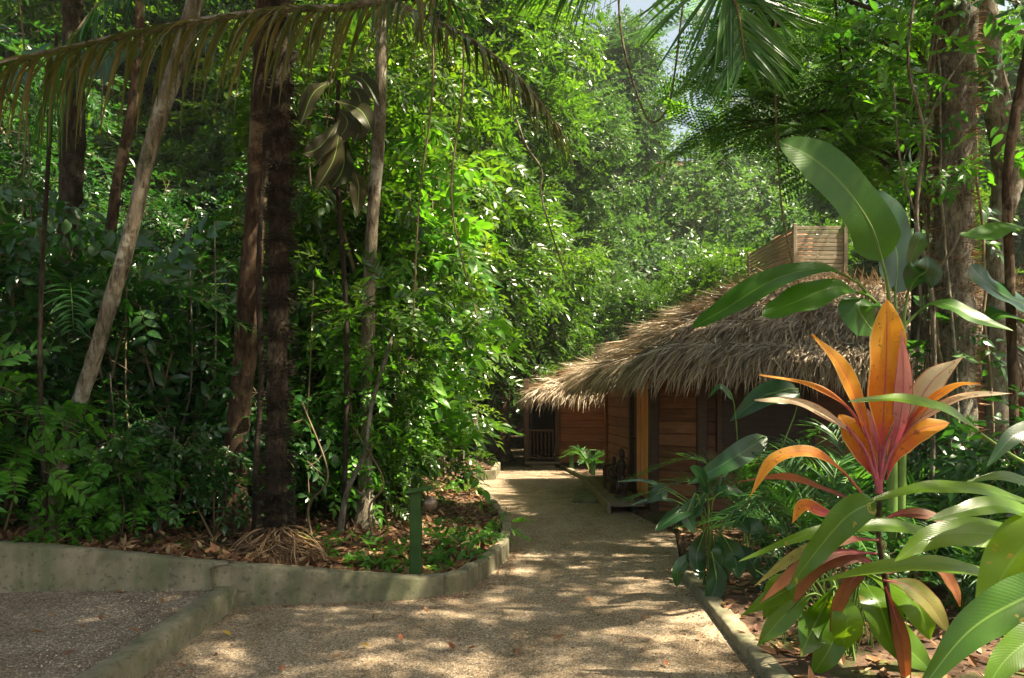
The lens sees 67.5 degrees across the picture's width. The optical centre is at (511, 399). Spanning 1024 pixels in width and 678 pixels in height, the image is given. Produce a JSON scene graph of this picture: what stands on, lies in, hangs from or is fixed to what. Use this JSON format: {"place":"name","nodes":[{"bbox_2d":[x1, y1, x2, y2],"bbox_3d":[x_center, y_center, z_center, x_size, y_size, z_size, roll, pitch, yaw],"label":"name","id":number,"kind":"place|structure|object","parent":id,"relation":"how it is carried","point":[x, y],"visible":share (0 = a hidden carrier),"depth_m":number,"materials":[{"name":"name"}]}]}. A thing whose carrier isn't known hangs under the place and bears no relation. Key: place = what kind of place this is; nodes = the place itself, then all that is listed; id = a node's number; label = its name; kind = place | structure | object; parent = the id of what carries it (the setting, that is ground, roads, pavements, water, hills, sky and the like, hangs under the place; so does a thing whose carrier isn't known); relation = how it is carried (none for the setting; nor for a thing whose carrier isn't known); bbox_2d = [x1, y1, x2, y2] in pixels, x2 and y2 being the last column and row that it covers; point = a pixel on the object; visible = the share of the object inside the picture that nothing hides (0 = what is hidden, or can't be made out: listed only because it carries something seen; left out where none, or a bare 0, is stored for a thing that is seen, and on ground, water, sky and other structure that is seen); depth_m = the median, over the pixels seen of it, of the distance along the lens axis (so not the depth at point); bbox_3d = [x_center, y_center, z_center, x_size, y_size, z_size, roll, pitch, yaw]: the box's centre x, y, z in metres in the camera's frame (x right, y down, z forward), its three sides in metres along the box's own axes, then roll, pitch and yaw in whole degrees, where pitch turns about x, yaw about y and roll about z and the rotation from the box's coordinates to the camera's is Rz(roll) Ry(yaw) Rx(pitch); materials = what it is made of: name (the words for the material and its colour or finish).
{"place":"outdoors","nodes":[
{"label":"outdoors","id":0,"kind":"place"},
{"bbox_2d":[0,590,210,677],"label":"gravel yard","id":1,"kind":"structure","parent":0,"point":[26,613],"depth_m":5.02,"materials":[{"name":"gravel"}]},
{"bbox_2d":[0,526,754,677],"bbox_3d":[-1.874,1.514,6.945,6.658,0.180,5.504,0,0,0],"label":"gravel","id":2,"kind":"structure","parent":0,"point":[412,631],"depth_m":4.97,"materials":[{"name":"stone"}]},
{"bbox_2d":[141,448,759,677],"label":"path","id":3,"kind":"structure","parent":0,"point":[654,598],"depth_m":5.50,"materials":[{"name":"gravel"}]},
{"bbox_2d":[4,468,753,677],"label":"leaf debris","id":4,"kind":"object","parent":3,"relation":"on","point":[468,593],"visible":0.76,"depth_m":6.27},
{"bbox_2d":[0,161,1023,677],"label":"ground","id":5,"kind":"structure","parent":0,"point":[792,665],"depth_m":6.51,"materials":[{"name":"soil"}]},
{"bbox_2d":[0,330,69,529],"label":"understorey shrub","id":6,"kind":"object","parent":5,"relation":"on","point":[19,400],"visible":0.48,"depth_m":6.40,"materials":[{"name":"green plant"}]},
{"bbox_2d":[0,0,89,476],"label":"dark tree","id":7,"kind":"object","parent":5,"relation":"on","point":[71,165],"visible":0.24,"depth_m":9.29,"materials":[{"name":"brown plant"}]},
{"bbox_2d":[0,0,90,404],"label":"tree","id":8,"kind":"object","parent":5,"relation":"on","point":[6,158],"visible":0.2,"depth_m":10.73,"materials":[{"name":"green plant"}]},
{"bbox_2d":[0,178,94,458],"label":"understorey shrub","id":9,"kind":"object","parent":5,"relation":"on","point":[65,224],"visible":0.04,"depth_m":8.87,"materials":[{"name":"green plant"}]},
{"bbox_2d":[0,375,108,518],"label":"understorey shrub","id":10,"kind":"object","parent":5,"relation":"on","point":[50,386],"visible":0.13,"depth_m":6.75,"materials":[{"name":"green plant"}]},
{"bbox_2d":[0,169,110,512],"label":"understorey shrub","id":11,"kind":"object","parent":5,"relation":"on","point":[32,299],"visible":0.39,"depth_m":6.96,"materials":[{"name":"green plant"}]},
{"bbox_2d":[1,497,111,545],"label":"seedling","id":12,"kind":"object","parent":5,"relation":"on","point":[48,536],"visible":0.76,"depth_m":6.07,"materials":[{"name":"green plant"}]},
{"bbox_2d":[0,332,129,530],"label":"pinnate shrub","id":13,"kind":"object","parent":5,"relation":"on","point":[67,406],"visible":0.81,"depth_m":6.21,"materials":[{"name":"green plant"}]},
{"bbox_2d":[0,36,138,405],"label":"tree","id":14,"kind":"object","parent":5,"relation":"on","point":[91,183],"visible":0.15,"depth_m":13.91,"materials":[{"name":"green plant"}]},
{"bbox_2d":[7,33,139,539],"bbox_3d":[-3.552,-0.883,6.071,1.352,4.113,0.401,0,0,8],"label":"leaved sapling","id":15,"kind":"object","parent":5,"relation":"on","point":[106,65],"visible":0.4,"depth_m":6.17,"materials":[{"name":"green plant"}]},
{"bbox_2d":[0,187,149,500],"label":"understorey shrub","id":16,"kind":"object","parent":5,"relation":"on","point":[80,231],"visible":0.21,"depth_m":7.41,"materials":[{"name":"green plant"}]},
{"bbox_2d":[26,445,134,533],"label":"pinnate shrub","id":17,"kind":"object","parent":5,"relation":"on","point":[62,502],"visible":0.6,"depth_m":6.28,"materials":[{"name":"green plant"}]},
{"bbox_2d":[10,415,152,527],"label":"understorey shrub","id":18,"kind":"object","parent":5,"relation":"on","point":[70,471],"visible":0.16,"depth_m":6.90,"materials":[{"name":"green plant"}]},
{"bbox_2d":[0,0,204,354],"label":"tall tree","id":19,"kind":"object","parent":5,"relation":"on","point":[41,11],"visible":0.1,"depth_m":17.31,"materials":[{"name":"green plant"}]},
{"bbox_2d":[24,0,203,535],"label":"leaning tree","id":20,"kind":"object","parent":5,"relation":"on","point":[110,302],"visible":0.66,"depth_m":6.51,"materials":[{"name":"brown plant"}]},
{"bbox_2d":[0,218,229,497],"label":"understorey shrub","id":21,"kind":"object","parent":5,"relation":"on","point":[102,390],"visible":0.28,"depth_m":7.52,"materials":[{"name":"green plant"}]},
{"bbox_2d":[58,412,187,535],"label":"understorey shrub","id":22,"kind":"object","parent":5,"relation":"on","point":[120,454],"visible":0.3,"depth_m":6.52,"materials":[{"name":"green plant"}]},
{"bbox_2d":[35,239,212,431],"bbox_3d":[-5.283,-0.638,10.372,2.402,3.398,2.531,0,0,-21],"label":"understorey shrub","id":23,"kind":"object","parent":5,"relation":"on","point":[162,273],"visible":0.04,"depth_m":10.23,"materials":[{"name":"green plant"}]},
{"bbox_2d":[71,429,191,545],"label":"pinnate shrub","id":24,"kind":"object","parent":5,"relation":"on","point":[116,518],"visible":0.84,"depth_m":6.42,"materials":[{"name":"green plant"}]},
{"bbox_2d":[47,0,250,370],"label":"tall tree","id":25,"kind":"object","parent":5,"relation":"on","point":[173,132],"visible":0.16,"depth_m":18.63,"materials":[{"name":"green plant"}]},
{"bbox_2d":[74,586,236,677],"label":"curb","id":26,"kind":"structure","parent":5,"relation":"on","point":[143,654],"depth_m":4.79,"materials":[{"name":"concrete"}]},
{"bbox_2d":[43,245,268,507],"bbox_3d":[-3.722,-0.205,7.984,2.042,2.888,2.152,0,0,31],"label":"understorey shrub","id":27,"kind":"object","parent":5,"relation":"on","point":[185,262],"visible":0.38,"depth_m":7.70,"materials":[{"name":"green plant"}]},
{"bbox_2d":[82,170,229,426],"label":"tree","id":28,"kind":"object","parent":5,"relation":"on","point":[172,224],"visible":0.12,"depth_m":12.80,"materials":[{"name":"green plant"}]},
{"bbox_2d":[0,265,322,429],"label":"palm","id":29,"kind":"object","parent":5,"relation":"on","point":[61,285],"visible":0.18,"depth_m":7.34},
{"bbox_2d":[98,0,225,447],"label":"thin tree","id":30,"kind":"object","parent":5,"relation":"on","point":[124,147],"visible":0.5,"depth_m":8.55,"materials":[{"name":"red plant"}]},
{"bbox_2d":[91,403,241,533],"bbox_3d":[-3.121,0.686,6.913,1.242,1.307,1.142,0,0,-24],"label":"understorey shrub","id":31,"kind":"object","parent":5,"relation":"on","point":[190,470],"visible":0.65,"depth_m":6.83,"materials":[{"name":"green plant"}]},
{"bbox_2d":[143,414,265,538],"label":"understorey shrub","id":32,"kind":"object","parent":5,"relation":"on","point":[204,438],"visible":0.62,"depth_m":6.92,"materials":[{"name":"green plant"}]},
{"bbox_2d":[95,213,333,505],"bbox_3d":[-3.481,-0.459,8.939,2.531,3.398,2.402,0,0,-31],"label":"understorey shrub","id":33,"kind":"object","parent":5,"relation":"on","point":[204,224],"visible":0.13,"depth_m":8.67,"materials":[{"name":"green plant"}]},
{"bbox_2d":[0,540,443,605],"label":"wall","id":34,"kind":"structure","parent":5,"relation":"on","point":[28,566],"depth_m":5.85,"materials":[{"name":"concrete"}]},
{"bbox_2d":[121,0,333,372],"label":"tall tree","id":35,"kind":"object","parent":5,"relation":"on","point":[207,8],"visible":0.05,"depth_m":17.18,"materials":[{"name":"green plant"}]},
{"bbox_2d":[202,0,269,536],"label":"brown trunk tree","id":36,"kind":"object","parent":5,"relation":"on","point":[246,354],"visible":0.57,"depth_m":7.21,"materials":[{"name":"red plant"}]},
{"bbox_2d":[147,325,334,491],"bbox_3d":[-3.070,0.261,8.996,2.026,2.320,2.204,0,0,13],"label":"understorey shrub","id":37,"kind":"object","parent":5,"relation":"on","point":[224,354],"visible":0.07,"depth_m":8.38,"materials":[{"name":"green plant"}]},
{"bbox_2d":[0,425,500,573],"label":"leaf litter","id":38,"kind":"object","parent":5,"relation":"on","point":[8,534],"visible":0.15,"depth_m":6.87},
{"bbox_2d":[251,133,266,530],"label":"vine stem","id":39,"kind":"object","parent":5,"relation":"on","point":[259,317],"visible":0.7,"depth_m":6.89,"materials":[{"name":"brown plant"}]},
{"bbox_2d":[196,131,334,414],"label":"tree","id":40,"kind":"object","parent":5,"relation":"on","point":[230,208],"visible":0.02,"depth_m":13.92,"materials":[{"name":"green plant"}]},
{"bbox_2d":[182,357,351,521],"bbox_3d":[-2.598,0.525,7.873,1.803,1.898,1.658,0,0,23],"label":"understorey shrub","id":41,"kind":"object","parent":5,"relation":"on","point":[221,414],"visible":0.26,"depth_m":7.67,"materials":[{"name":"green plant"}]},
{"bbox_2d":[29,0,573,564],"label":"spiny palm","id":42,"kind":"object","parent":5,"relation":"on","point":[277,534],"visible":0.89,"depth_m":6.52,"materials":[{"name":"brown plant"}]},
{"bbox_2d":[250,410,359,521],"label":"understorey shrub","id":43,"kind":"object","parent":5,"relation":"on","point":[303,445],"visible":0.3,"depth_m":8.02,"materials":[{"name":"green plant"}]},
{"bbox_2d":[171,0,453,488],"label":"tree","id":44,"kind":"object","parent":5,"relation":"on","point":[216,70],"visible":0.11,"depth_m":9.75,"materials":[{"name":"green plant"}]},
{"bbox_2d":[298,72,379,531],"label":"leaved sapling","id":45,"kind":"object","parent":5,"relation":"on","point":[329,148],"visible":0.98,"depth_m":7.35,"materials":[{"name":"green plant"}]},
{"bbox_2d":[227,20,466,492],"bbox_3d":[-2.092,-1.628,9.568,3.031,6.012,3.117,0,0,12],"label":"tree","id":46,"kind":"object","parent":5,"relation":"on","point":[323,209],"visible":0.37,"depth_m":9.22,"materials":[{"name":"green plant"}]},
{"bbox_2d":[287,315,411,529],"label":"tree","id":47,"kind":"object","parent":5,"relation":"on","point":[353,455],"visible":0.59,"depth_m":8.21,"materials":[{"name":"green plant"}]},
{"bbox_2d":[351,5,386,529],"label":"slender tree","id":48,"kind":"object","parent":5,"relation":"on","point":[360,516],"visible":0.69,"depth_m":8.15,"materials":[{"name":"brown plant"}]},
{"bbox_2d":[222,0,519,430],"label":"tree","id":49,"kind":"object","parent":5,"relation":"on","point":[360,58],"visible":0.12,"depth_m":11.55,"materials":[{"name":"green plant"}]},
{"bbox_2d":[341,521,409,572],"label":"seedling","id":50,"kind":"object","parent":5,"relation":"on","point":[393,550],"visible":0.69,"depth_m":6.62,"materials":[{"name":"green plant"}]},
{"bbox_2d":[232,0,542,354],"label":"tall tree","id":51,"kind":"object","parent":5,"relation":"on","point":[501,34],"visible":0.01,"depth_m":16.72,"materials":[{"name":"green plant"}]},
{"bbox_2d":[334,328,450,521],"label":"tree","id":52,"kind":"object","parent":5,"relation":"on","point":[393,410],"visible":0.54,"depth_m":8.71,"materials":[{"name":"green plant"}]},
{"bbox_2d":[299,249,488,535],"bbox_3d":[-1.238,-0.092,7.858,2.039,2.959,1.822,0,0,0],"label":"sapling","id":53,"kind":"object","parent":5,"relation":"on","point":[406,326],"visible":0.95,"depth_m":7.75,"materials":[{"name":"green plant"}]},
{"bbox_2d":[288,122,524,513],"bbox_3d":[-1.464,-1.177,9.722,3.305,5.251,2.884,0,0,-18],"label":"tree","id":54,"kind":"object","parent":5,"relation":"on","point":[461,419],"visible":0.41,"depth_m":9.53,"materials":[{"name":"green plant"}]},
{"bbox_2d":[304,36,513,433],"bbox_3d":[-2.127,-2.916,15.803,4.392,8.444,4.539,0,0,9],"label":"tree","id":55,"kind":"object","parent":5,"relation":"on","point":[491,156],"depth_m":15.40,"materials":[{"name":"green plant"}]},
{"bbox_2d":[293,0,528,451],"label":"tree","id":56,"kind":"object","parent":5,"relation":"on","point":[478,149],"visible":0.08,"depth_m":12.81,"materials":[{"name":"green plant"}]},
{"bbox_2d":[374,338,455,505],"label":"tree","id":57,"kind":"object","parent":5,"relation":"on","point":[440,497],"visible":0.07,"depth_m":9.85,"materials":[{"name":"green plant"}]},
{"bbox_2d":[405,485,437,574],"bbox_3d":[-0.755,1.121,6.420,0.263,0.799,0.200,0,0,0],"label":"bollard light","id":58,"kind":"object","parent":5,"relation":"on","point":[418,503],"visible":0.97,"depth_m":6.38,"materials":[{"name":"green paint"}]},
{"bbox_2d":[329,198,514,493],"bbox_3d":[-1.491,-0.921,11.472,2.931,4.771,2.842,0,0,-45],"label":"tree","id":59,"kind":"object","parent":5,"relation":"on","point":[488,308],"visible":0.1,"depth_m":11.18,"materials":[{"name":"green plant"}]},
{"bbox_2d":[328,132,516,482],"bbox_3d":[-1.479,-1.366,12.329,2.928,5.629,3.026,0,0,14],"label":"tree","id":60,"kind":"object","parent":5,"relation":"on","point":[465,204],"visible":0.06,"depth_m":12.05,"materials":[{"name":"green plant"}]},
{"bbox_2d":[0,0,851,151],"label":"feather palm","id":61,"kind":"object","parent":5,"relation":"on","point":[725,38],"visible":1,"depth_m":5.21,"materials":[{"name":"green plant"}]},
{"bbox_2d":[291,0,581,458],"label":"tall tree","id":62,"kind":"object","parent":5,"relation":"on","point":[531,204],"visible":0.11,"depth_m":16.78,"materials":[{"name":"green plant"}]},
{"bbox_2d":[422,516,499,565],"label":"seedling","id":63,"kind":"object","parent":5,"relation":"on","point":[453,550],"visible":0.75,"depth_m":7.08,"materials":[{"name":"green plant"}]},
{"bbox_2d":[52,0,1023,437],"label":"forest","id":64,"kind":"object","parent":5,"relation":"on","point":[658,232],"visible":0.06,"depth_m":31.86,"materials":[{"name":"green plant"}]},
{"bbox_2d":[467,0,614,461],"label":"tall tree","id":65,"kind":"object","parent":5,"relation":"on","point":[546,74],"visible":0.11,"depth_m":19.78,"materials":[{"name":"green plant"}]},
{"bbox_2d":[464,0,620,446],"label":"tall tree","id":66,"kind":"object","parent":5,"relation":"on","point":[595,59],"visible":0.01,"depth_m":22.79,"materials":[{"name":"green plant"}]},
{"bbox_2d":[488,199,616,461],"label":"path side tree","id":67,"kind":"object","parent":5,"relation":"on","point":[500,454],"visible":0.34,"depth_m":18.78,"materials":[{"name":"green plant"}]},
{"bbox_2d":[510,247,607,450],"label":"tall tree","id":68,"kind":"object","parent":5,"relation":"on","point":[582,343],"visible":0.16,"depth_m":21.86,"materials":[{"name":"green plant"}]},
{"bbox_2d":[510,349,608,467],"bbox_3d":[3.176,0.091,19.307,6.901,3.118,5.910,0,0,0],"label":"bungalow","id":69,"kind":"object","parent":5,"relation":"on","point":[581,426],"visible":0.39,"depth_m":18.28,"materials":[{"name":"brown wood"}]},
{"bbox_2d":[511,101,623,384],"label":"tall tree","id":70,"kind":"object","parent":5,"relation":"on","point":[582,179],"visible":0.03,"depth_m":25.08,"materials":[{"name":"green plant"}]},
{"bbox_2d":[542,64,648,347],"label":"tall tree","id":71,"kind":"object","parent":5,"relation":"on","point":[617,123],"visible":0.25,"depth_m":25.18,"materials":[{"name":"green plant"}]},
{"bbox_2d":[565,4,688,287],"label":"tall tree","id":72,"kind":"object","parent":5,"relation":"on","point":[642,64],"visible":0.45,"depth_m":32.08,"materials":[{"name":"green plant"}]},
{"bbox_2d":[591,269,675,343],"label":"tall tree","id":73,"kind":"object","parent":5,"relation":"on","point":[631,298],"visible":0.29,"depth_m":22.58,"materials":[{"name":"green plant"}]},
{"bbox_2d":[651,236,762,322],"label":"tall tree","id":74,"kind":"object","parent":5,"relation":"on","point":[707,273],"visible":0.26,"depth_m":20.53,"materials":[{"name":"green plant"}]},
{"bbox_2d":[619,379,799,570],"bbox_3d":[1.742,0.689,6.868,1.639,1.751,0.320,0,0,-2],"label":"paddle leaf plant","id":75,"kind":"object","parent":5,"relation":"on","point":[737,454],"visible":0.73,"depth_m":6.82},
{"bbox_2d":[655,465,769,597],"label":"oval leaf shrub","id":76,"kind":"object","parent":5,"relation":"on","point":[725,557],"visible":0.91,"depth_m":6.03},
{"bbox_2d":[682,570,792,677],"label":"curb","id":77,"kind":"structure","parent":5,"relation":"on","point":[762,662],"depth_m":5.02,"materials":[{"name":"concrete"}]},
{"bbox_2d":[619,435,914,553],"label":"palm","id":78,"kind":"object","parent":5,"relation":"on","point":[716,486],"visible":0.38,"depth_m":7.46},
{"bbox_2d":[738,512,832,598],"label":"understorey shrub","id":79,"kind":"object","parent":5,"relation":"on","point":[779,558],"visible":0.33,"depth_m":5.97,"materials":[{"name":"green plant"}]},
{"bbox_2d":[548,254,1023,516],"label":"bungalow","id":80,"kind":"object","parent":5,"relation":"on","point":[656,382],"visible":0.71,"depth_m":10.21,"materials":[{"name":"orange wood"}]},
{"bbox_2d":[632,381,647,497],"bbox_3d":[1.944,0.485,11.608,0.141,1.970,0.956,0,0,-2],"label":"door","id":81,"kind":"structure","parent":80,"relation":"in","point":[642,405],"depth_m":11.64,"materials":[{"name":"orange wood"}]},
{"bbox_2d":[716,372,814,452],"bbox_3d":[3.360,0.110,10.178,1.285,1.180,0.086,0,0,3],"label":"window","id":82,"kind":"structure","parent":80,"relation":"in","point":[774,420],"depth_m":10.16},
{"bbox_2d":[747,223,847,283],"bbox_3d":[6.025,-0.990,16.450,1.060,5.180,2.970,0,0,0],"label":"tank screen","id":83,"kind":"object","parent":80,"relation":"on","point":[804,246],"visible":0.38,"depth_m":15.00,"materials":[{"name":"brown wood"}]},
{"bbox_2d":[602,0,1023,524],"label":"feathery tree","id":84,"kind":"object","parent":5,"relation":"on","point":[874,161],"visible":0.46,"depth_m":8.80,"materials":[{"name":"green plant"}]},
{"bbox_2d":[671,446,964,588],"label":"palm","id":85,"kind":"object","parent":5,"relation":"on","point":[806,521],"visible":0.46,"depth_m":6.21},
{"bbox_2d":[741,573,935,672],"bbox_3d":[1.835,1.274,4.427,1.131,0.614,0.456,0,0,0],"label":"broad leaf herb","id":86,"kind":"object","parent":5,"relation":"on","point":[782,612],"visible":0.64,"depth_m":4.31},
{"bbox_2d":[803,210,882,283],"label":"tall tree","id":87,"kind":"object","parent":5,"relation":"on","point":[853,256],"visible":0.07,"depth_m":19.91,"materials":[{"name":"green plant"}]},
{"bbox_2d":[670,521,1023,677],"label":"leaf litter","id":88,"kind":"object","parent":5,"relation":"on","point":[972,661],"visible":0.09,"depth_m":5.14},
{"bbox_2d":[691,136,1012,578],"bbox_3d":[2.302,-0.132,5.426,2.256,3.468,0.636,0,0,-10],"label":"heliconia","id":89,"kind":"object","parent":5,"relation":"on","point":[876,222],"visible":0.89,"depth_m":5.42,"materials":[{"name":"green plant"}]},
{"bbox_2d":[708,417,1005,556],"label":"palm","id":90,"kind":"object","parent":5,"relation":"on","point":[857,473],"visible":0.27,"depth_m":7.29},
{"bbox_2d":[739,299,1009,677],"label":"cordyline","id":91,"kind":"object","parent":5,"relation":"on","point":[866,435],"visible":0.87,"depth_m":4.17,"materials":[{"name":"orange plant"}]},
{"bbox_2d":[739,393,1023,677],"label":"ginger plant","id":92,"kind":"object","parent":5,"relation":"on","point":[993,610],"visible":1,"depth_m":3.17,"materials":[{"name":"green plant"}]},
{"bbox_2d":[789,19,989,260],"bbox_3d":[11.782,-5.021,24.149,5.651,13.539,6.248,0,0,29],"label":"tall tree","id":93,"kind":"object","parent":5,"relation":"on","point":[822,207],"visible":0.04,"depth_m":24.21,"materials":[{"name":"green plant"}]},
{"bbox_2d":[838,531,944,624],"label":"understorey shrub","id":94,"kind":"object","parent":5,"relation":"on","point":[888,548],"visible":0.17,"depth_m":5.36,"materials":[{"name":"green plant"}]},
{"bbox_2d":[818,0,1023,555],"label":"spiny trunk tree","id":95,"kind":"object","parent":5,"relation":"on","point":[955,123],"visible":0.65,"depth_m":7.27,"materials":[{"name":"green plant"}]},
{"bbox_2d":[827,0,1023,574],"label":"woody vine","id":96,"kind":"object","parent":5,"relation":"on","point":[902,34],"visible":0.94,"depth_m":6.79,"materials":[{"name":"green plant"}]},
{"bbox_2d":[845,480,1023,611],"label":"palm","id":97,"kind":"object","parent":5,"relation":"on","point":[964,598],"visible":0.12,"depth_m":5.61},
{"bbox_2d":[913,385,1023,518],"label":"understorey shrub","id":98,"kind":"object","parent":5,"relation":"on","point":[948,455],"visible":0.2,"depth_m":6.40,"materials":[{"name":"green plant"}]},
{"bbox_2d":[931,389,1023,560],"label":"understorey shrub","id":99,"kind":"object","parent":5,"relation":"on","point":[960,464],"visible":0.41,"depth_m":5.82,"materials":[{"name":"green plant"}]},
{"bbox_2d":[935,1,1023,281],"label":"tall tree","id":100,"kind":"object","parent":5,"relation":"on","point":[1012,75],"visible":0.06,"depth_m":22.94,"materials":[{"name":"brown plant"}]},
{"bbox_2d":[960,222,1023,323],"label":"heliconia","id":101,"kind":"object","parent":5,"relation":"on","point":[979,275],"visible":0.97,"depth_m":6.03,"materials":[{"name":"green plant"}]},
{"bbox_2d":[977,0,1023,514],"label":"mottled tree","id":102,"kind":"object","parent":5,"relation":"on","point":[994,113],"visible":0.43,"depth_m":8.50,"materials":[{"name":"brown plant"}]},
{"bbox_2d":[1001,45,1023,493],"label":"orange stem tree","id":103,"kind":"object","parent":5,"relation":"on","point":[1017,106],"visible":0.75,"depth_m":6.17,"materials":[{"name":"red plant"}]},
{"bbox_2d":[550,0,1022,160],"label":"sky","id":104,"kind":"structure","parent":0,"point":[634,5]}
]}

